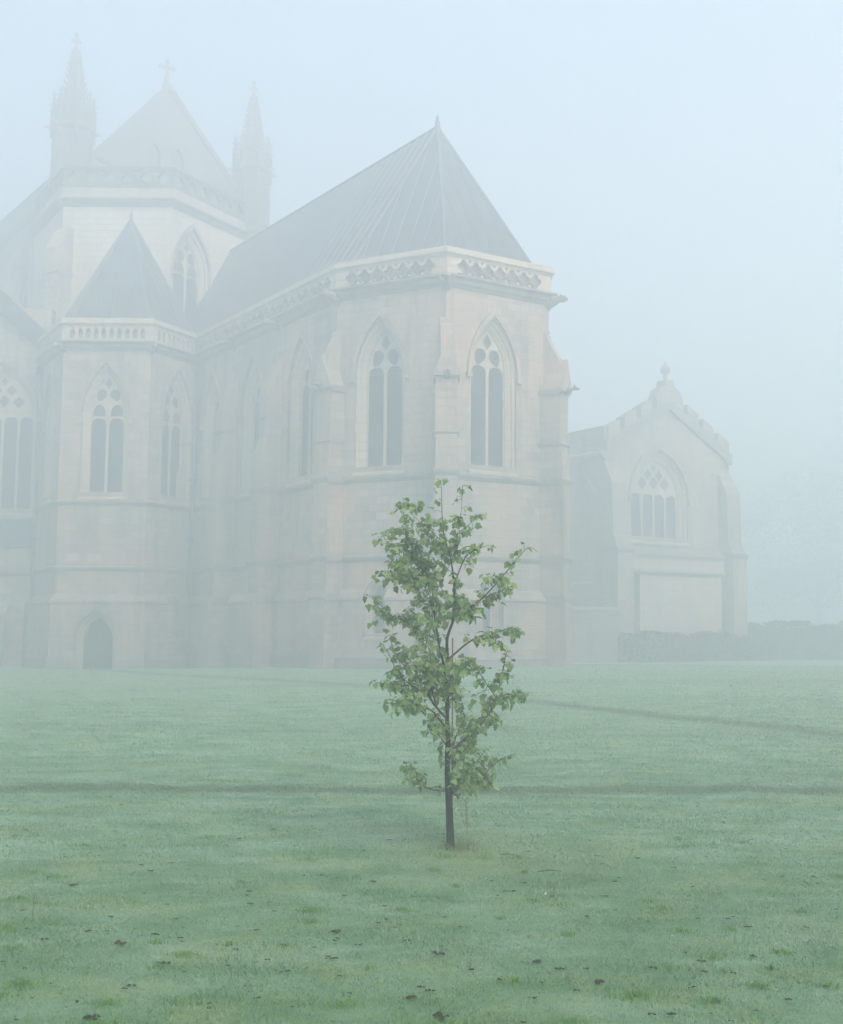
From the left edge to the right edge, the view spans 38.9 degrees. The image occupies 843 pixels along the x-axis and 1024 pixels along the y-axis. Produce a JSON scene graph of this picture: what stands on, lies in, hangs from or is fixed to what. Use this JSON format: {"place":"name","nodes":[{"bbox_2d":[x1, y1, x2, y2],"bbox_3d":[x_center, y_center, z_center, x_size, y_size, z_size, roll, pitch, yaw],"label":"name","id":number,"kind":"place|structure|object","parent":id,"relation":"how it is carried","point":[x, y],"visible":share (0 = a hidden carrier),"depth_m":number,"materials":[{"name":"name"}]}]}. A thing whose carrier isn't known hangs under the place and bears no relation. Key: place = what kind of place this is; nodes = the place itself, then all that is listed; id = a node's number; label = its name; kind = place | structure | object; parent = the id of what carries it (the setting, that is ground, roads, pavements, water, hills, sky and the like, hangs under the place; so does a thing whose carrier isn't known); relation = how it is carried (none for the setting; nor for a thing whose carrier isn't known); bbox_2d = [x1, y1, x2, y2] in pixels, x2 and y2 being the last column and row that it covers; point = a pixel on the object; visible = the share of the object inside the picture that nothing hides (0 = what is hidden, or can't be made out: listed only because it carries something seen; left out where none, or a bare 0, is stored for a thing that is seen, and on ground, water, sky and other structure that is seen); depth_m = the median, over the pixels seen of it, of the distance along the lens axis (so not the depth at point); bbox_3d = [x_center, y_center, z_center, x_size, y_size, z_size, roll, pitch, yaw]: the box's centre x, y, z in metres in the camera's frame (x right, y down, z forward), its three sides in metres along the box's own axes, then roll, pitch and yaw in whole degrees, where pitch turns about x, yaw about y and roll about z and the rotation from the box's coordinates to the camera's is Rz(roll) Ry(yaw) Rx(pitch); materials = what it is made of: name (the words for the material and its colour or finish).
{"place":"outdoors","nodes":[
{"label":"outdoors","id":0,"kind":"place"},
{"bbox_2d":[0,660,842,1023],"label":"lawn","id":1,"kind":"structure","parent":0,"point":[638,676],"depth_m":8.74,"materials":[{"name":"green plant"}]},
{"bbox_2d":[0,289,55,666],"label":"side chapel","id":2,"kind":"structure","parent":1,"relation":"on","point":[23,331],"depth_m":59.32,"materials":[{"name":"stone"}]},
{"bbox_2d":[0,356,37,515],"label":"window","id":3,"kind":"structure","parent":2,"relation":"in","point":[18,399],"depth_m":59.45,"materials":[{"name":"glass"}]},
{"bbox_2d":[82,1014,100,1019],"bbox_3d":[-1.354,2.071,4.898,0.072,0.012,0.058,1,-6,-3],"label":"worm cast","id":4,"kind":"object","parent":1,"relation":"on","point":[93,1017],"visible":1,"depth_m":4.89,"materials":[{"name":"soil"}]},
{"bbox_2d":[22,208,199,668],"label":"hexagonal chapel","id":5,"kind":"structure","parent":1,"relation":"on","point":[117,369],"depth_m":54.74,"materials":[{"name":"stone"}]},
{"bbox_2d":[40,365,54,505],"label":"window","id":6,"kind":"structure","parent":5,"relation":"in","point":[50,414],"depth_m":57.06,"materials":[{"name":"stone"}]},
{"bbox_2d":[70,605,119,668],"bbox_3d":[-14.546,6.041,53.535,2.180,3.760,0.860,0,-6,0],"label":"doorway","id":7,"kind":"structure","parent":5,"relation":"in","point":[97,650],"depth_m":53.79,"materials":[{"name":"stone"}]},
{"bbox_2d":[77,356,132,499],"bbox_3d":[-14.426,-3.828,54.674,2.500,6.648,0.790,0,-6,0],"label":"window","id":8,"kind":"structure","parent":5,"relation":"in","point":[107,410],"depth_m":54.77,"materials":[{"name":"stone"}]},
{"bbox_2d":[167,597,173,637],"bbox_3d":[-11.918,5.044,55.246,0.690,2.245,0.770,-3,-6,28],"label":"window","id":9,"kind":"structure","parent":5,"relation":"in","point":[170,607],"depth_m":55.44,"materials":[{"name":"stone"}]},
{"bbox_2d":[159,365,196,506],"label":"window","id":10,"kind":"structure","parent":5,"relation":"in","point":[175,405],"depth_m":56.65,"materials":[{"name":"glass"}]},
{"bbox_2d":[114,940,126,944],"bbox_3d":[-1.523,2.174,6.034,0.067,0.011,0.049,-1,-6,17],"label":"worm cast","id":11,"kind":"object","parent":1,"relation":"on","point":[119,942],"visible":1,"depth_m":6.03,"materials":[{"name":"soil"}]},
{"bbox_2d":[28,157,248,637],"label":"ambulatory chapel","id":12,"kind":"structure","parent":1,"relation":"on","point":[189,238],"depth_m":62.98,"materials":[{"name":"stone"}]},
{"bbox_2d":[170,224,211,318],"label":"window","id":13,"kind":"structure","parent":12,"relation":"in","point":[189,266],"depth_m":64.52,"materials":[{"name":"stone"}]},
{"bbox_2d":[0,32,277,307],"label":"choir","id":14,"kind":"structure","parent":1,"relation":"on","point":[161,127],"depth_m":72.10,"materials":[{"name":"grey stone"}]},
{"bbox_2d":[22,271,28,307],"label":"window","id":15,"kind":"structure","parent":14,"relation":"in","point":[26,284],"depth_m":73.59,"materials":[{"name":"stone"}]},
{"bbox_2d":[146,137,163,177],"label":"window","id":16,"kind":"structure","parent":14,"relation":"in","point":[153,159],"depth_m":71.29,"materials":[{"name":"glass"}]},
{"bbox_2d":[169,143,186,177],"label":"window","id":17,"kind":"structure","parent":14,"relation":"in","point":[176,160],"depth_m":72.08,"materials":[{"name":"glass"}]},
{"bbox_2d":[176,115,579,668],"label":"apse chapel","id":18,"kind":"structure","parent":1,"relation":"on","point":[374,344],"depth_m":45.65,"materials":[{"name":"stone"}]},
{"bbox_2d":[198,369,221,505],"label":"window","id":19,"kind":"structure","parent":18,"relation":"in","point":[214,399],"depth_m":56.44,"materials":[{"name":"stone"}]},
{"bbox_2d":[237,352,263,496],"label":"window","id":20,"kind":"structure","parent":18,"relation":"in","point":[254,386],"depth_m":52.79,"materials":[{"name":"stone"}]},
{"bbox_2d":[284,330,314,487],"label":"window","id":21,"kind":"structure","parent":18,"relation":"in","point":[301,413],"depth_m":48.93,"materials":[{"name":"stone"}]},
{"bbox_2d":[365,578,386,634],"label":"window","id":22,"kind":"structure","parent":18,"relation":"in","point":[375,589],"depth_m":44.61,"materials":[{"name":"glass"}]},
{"bbox_2d":[349,309,408,476],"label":"window","id":23,"kind":"structure","parent":18,"relation":"in","point":[379,431],"depth_m":45.39,"materials":[{"name":"glass"}]},
{"bbox_2d":[480,581,499,635],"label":"window","id":24,"kind":"structure","parent":18,"relation":"in","point":[492,614],"depth_m":44.35,"materials":[{"name":"glass"}]},
{"bbox_2d":[466,309,522,477],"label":"window","id":25,"kind":"structure","parent":18,"relation":"in","point":[492,397],"depth_m":45.24,"materials":[{"name":"glass"}]},
{"bbox_2d":[405,995,416,998],"bbox_3d":[-0.047,2.099,5.175,0.056,0.010,0.035,4,-7,-33],"label":"worm cast","id":26,"kind":"object","parent":1,"relation":"on","point":[410,996],"visible":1,"depth_m":5.17,"materials":[{"name":"soil"}]},
{"bbox_2d":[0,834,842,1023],"bbox_3d":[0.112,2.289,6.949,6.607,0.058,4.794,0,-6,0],"label":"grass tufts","id":27,"kind":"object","parent":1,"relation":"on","point":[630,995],"visible":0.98,"depth_m":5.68,"materials":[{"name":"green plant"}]},
{"bbox_2d":[433,951,444,954],"bbox_3d":[0.088,2.168,5.874,0.045,0.012,0.063,4,-7,-34],"label":"worm cast","id":28,"kind":"object","parent":1,"relation":"on","point":[436,953],"visible":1,"depth_m":5.87,"materials":[{"name":"soil"}]},
{"bbox_2d":[432,1011,449,1018],"bbox_3d":[0.078,2.075,4.928,0.071,0.012,0.063,-3,-7,31],"label":"worm cast","id":29,"kind":"object","parent":1,"relation":"on","point":[440,1014],"visible":1,"depth_m":4.93,"materials":[{"name":"soil"}]},
{"bbox_2d":[363,478,537,850],"bbox_3d":[0.188,1.143,8.957,1.328,2.815,1.058,0,-6,0],"label":"young tree","id":30,"kind":"object","parent":1,"relation":"on","point":[466,610],"visible":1,"depth_m":8.89,"materials":[{"name":"green plant"}]},
{"bbox_2d":[451,638,452,806],"bbox_3d":[0.231,1.784,8.919,0.013,1.674,0.030,2,-6,-18],"label":"cane","id":31,"kind":"object","parent":1,"relation":"on","point":[452,722],"visible":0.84,"depth_m":8.94,"materials":[{"name":"brown wood"}]},
{"bbox_2d":[457,792,483,850],"bbox_3d":[0.345,2.287,8.788,0.171,0.445,0.178,4,-7,-32],"label":"weed","id":32,"kind":"object","parent":1,"relation":"on","point":[466,805],"visible":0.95,"depth_m":8.80,"materials":[{"name":"green plant"}]},
{"bbox_2d":[532,959,541,962],"bbox_3d":[0.553,2.156,5.737,0.047,0.010,0.048,0,-6,1],"label":"worm cast","id":33,"kind":"object","parent":1,"relation":"on","point":[536,961],"visible":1,"depth_m":5.72,"materials":[{"name":"soil"}]},
{"bbox_2d":[573,606,619,662],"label":"boundary wall","id":34,"kind":"structure","parent":1,"relation":"on","point":[595,633],"depth_m":62.90,"materials":[{"name":"stone"}]},
{"bbox_2d":[594,979,604,983],"bbox_3d":[0.803,2.125,5.412,0.052,0.012,0.042,5,-7,-36],"label":"worm cast","id":35,"kind":"object","parent":1,"relation":"on","point":[597,981],"visible":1,"depth_m":5.40,"materials":[{"name":"soil"}]},
{"bbox_2d":[567,362,748,637],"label":"gabled chapel","id":36,"kind":"structure","parent":1,"relation":"on","point":[655,527],"depth_m":68.08,"materials":[{"name":"stone"}]},
{"bbox_2d":[570,473,598,585],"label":"window","id":37,"kind":"structure","parent":36,"relation":"in","point":[582,477],"depth_m":67.15,"materials":[{"name":"stone"}]},
{"bbox_2d":[628,444,692,546],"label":"window","id":38,"kind":"structure","parent":36,"relation":"in","point":[654,475],"depth_m":68.66,"materials":[{"name":"glass"}]},
{"bbox_2d":[617,629,755,661],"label":"hedge","id":39,"kind":"object","parent":1,"relation":"on","point":[675,646],"visible":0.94,"depth_m":66.02,"materials":[{"name":"green plant"}]},
{"bbox_2d":[740,463,842,626],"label":"broadleaf tree","id":40,"kind":"object","parent":1,"relation":"on","point":[818,573],"visible":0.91,"depth_m":140.50,"materials":[{"name":"green plant"}]},
{"bbox_2d":[748,620,842,659],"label":"hedge","id":41,"kind":"object","parent":1,"relation":"on","point":[782,641],"visible":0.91,"depth_m":72.38,"materials":[{"name":"green plant"}]},
{"bbox_2d":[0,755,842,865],"bbox_3d":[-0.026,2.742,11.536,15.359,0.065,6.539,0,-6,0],"label":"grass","id":42,"kind":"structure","parent":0,"point":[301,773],"depth_m":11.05,"materials":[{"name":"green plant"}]},
{"bbox_2d":[0,694,842,762],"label":"grass","id":43,"kind":"structure","parent":0,"point":[620,719],"depth_m":19.53,"materials":[{"name":"green plant"}]},
{"bbox_2d":[0,664,842,699],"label":"grass","id":44,"kind":"structure","parent":0,"point":[814,669],"depth_m":35.49,"materials":[{"name":"green plant"}]},
{"bbox_2d":[0,0,842,628],"label":"sky","id":45,"kind":"structure","parent":0,"point":[676,166],"materials":[{"name":"blue"}]},
{"bbox_2d":[404,834,495,854],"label":"long grass","id":46,"kind":"structure","parent":0,"point":[459,846],"depth_m":8.77,"materials":[{"name":"green plant"}]}
]}

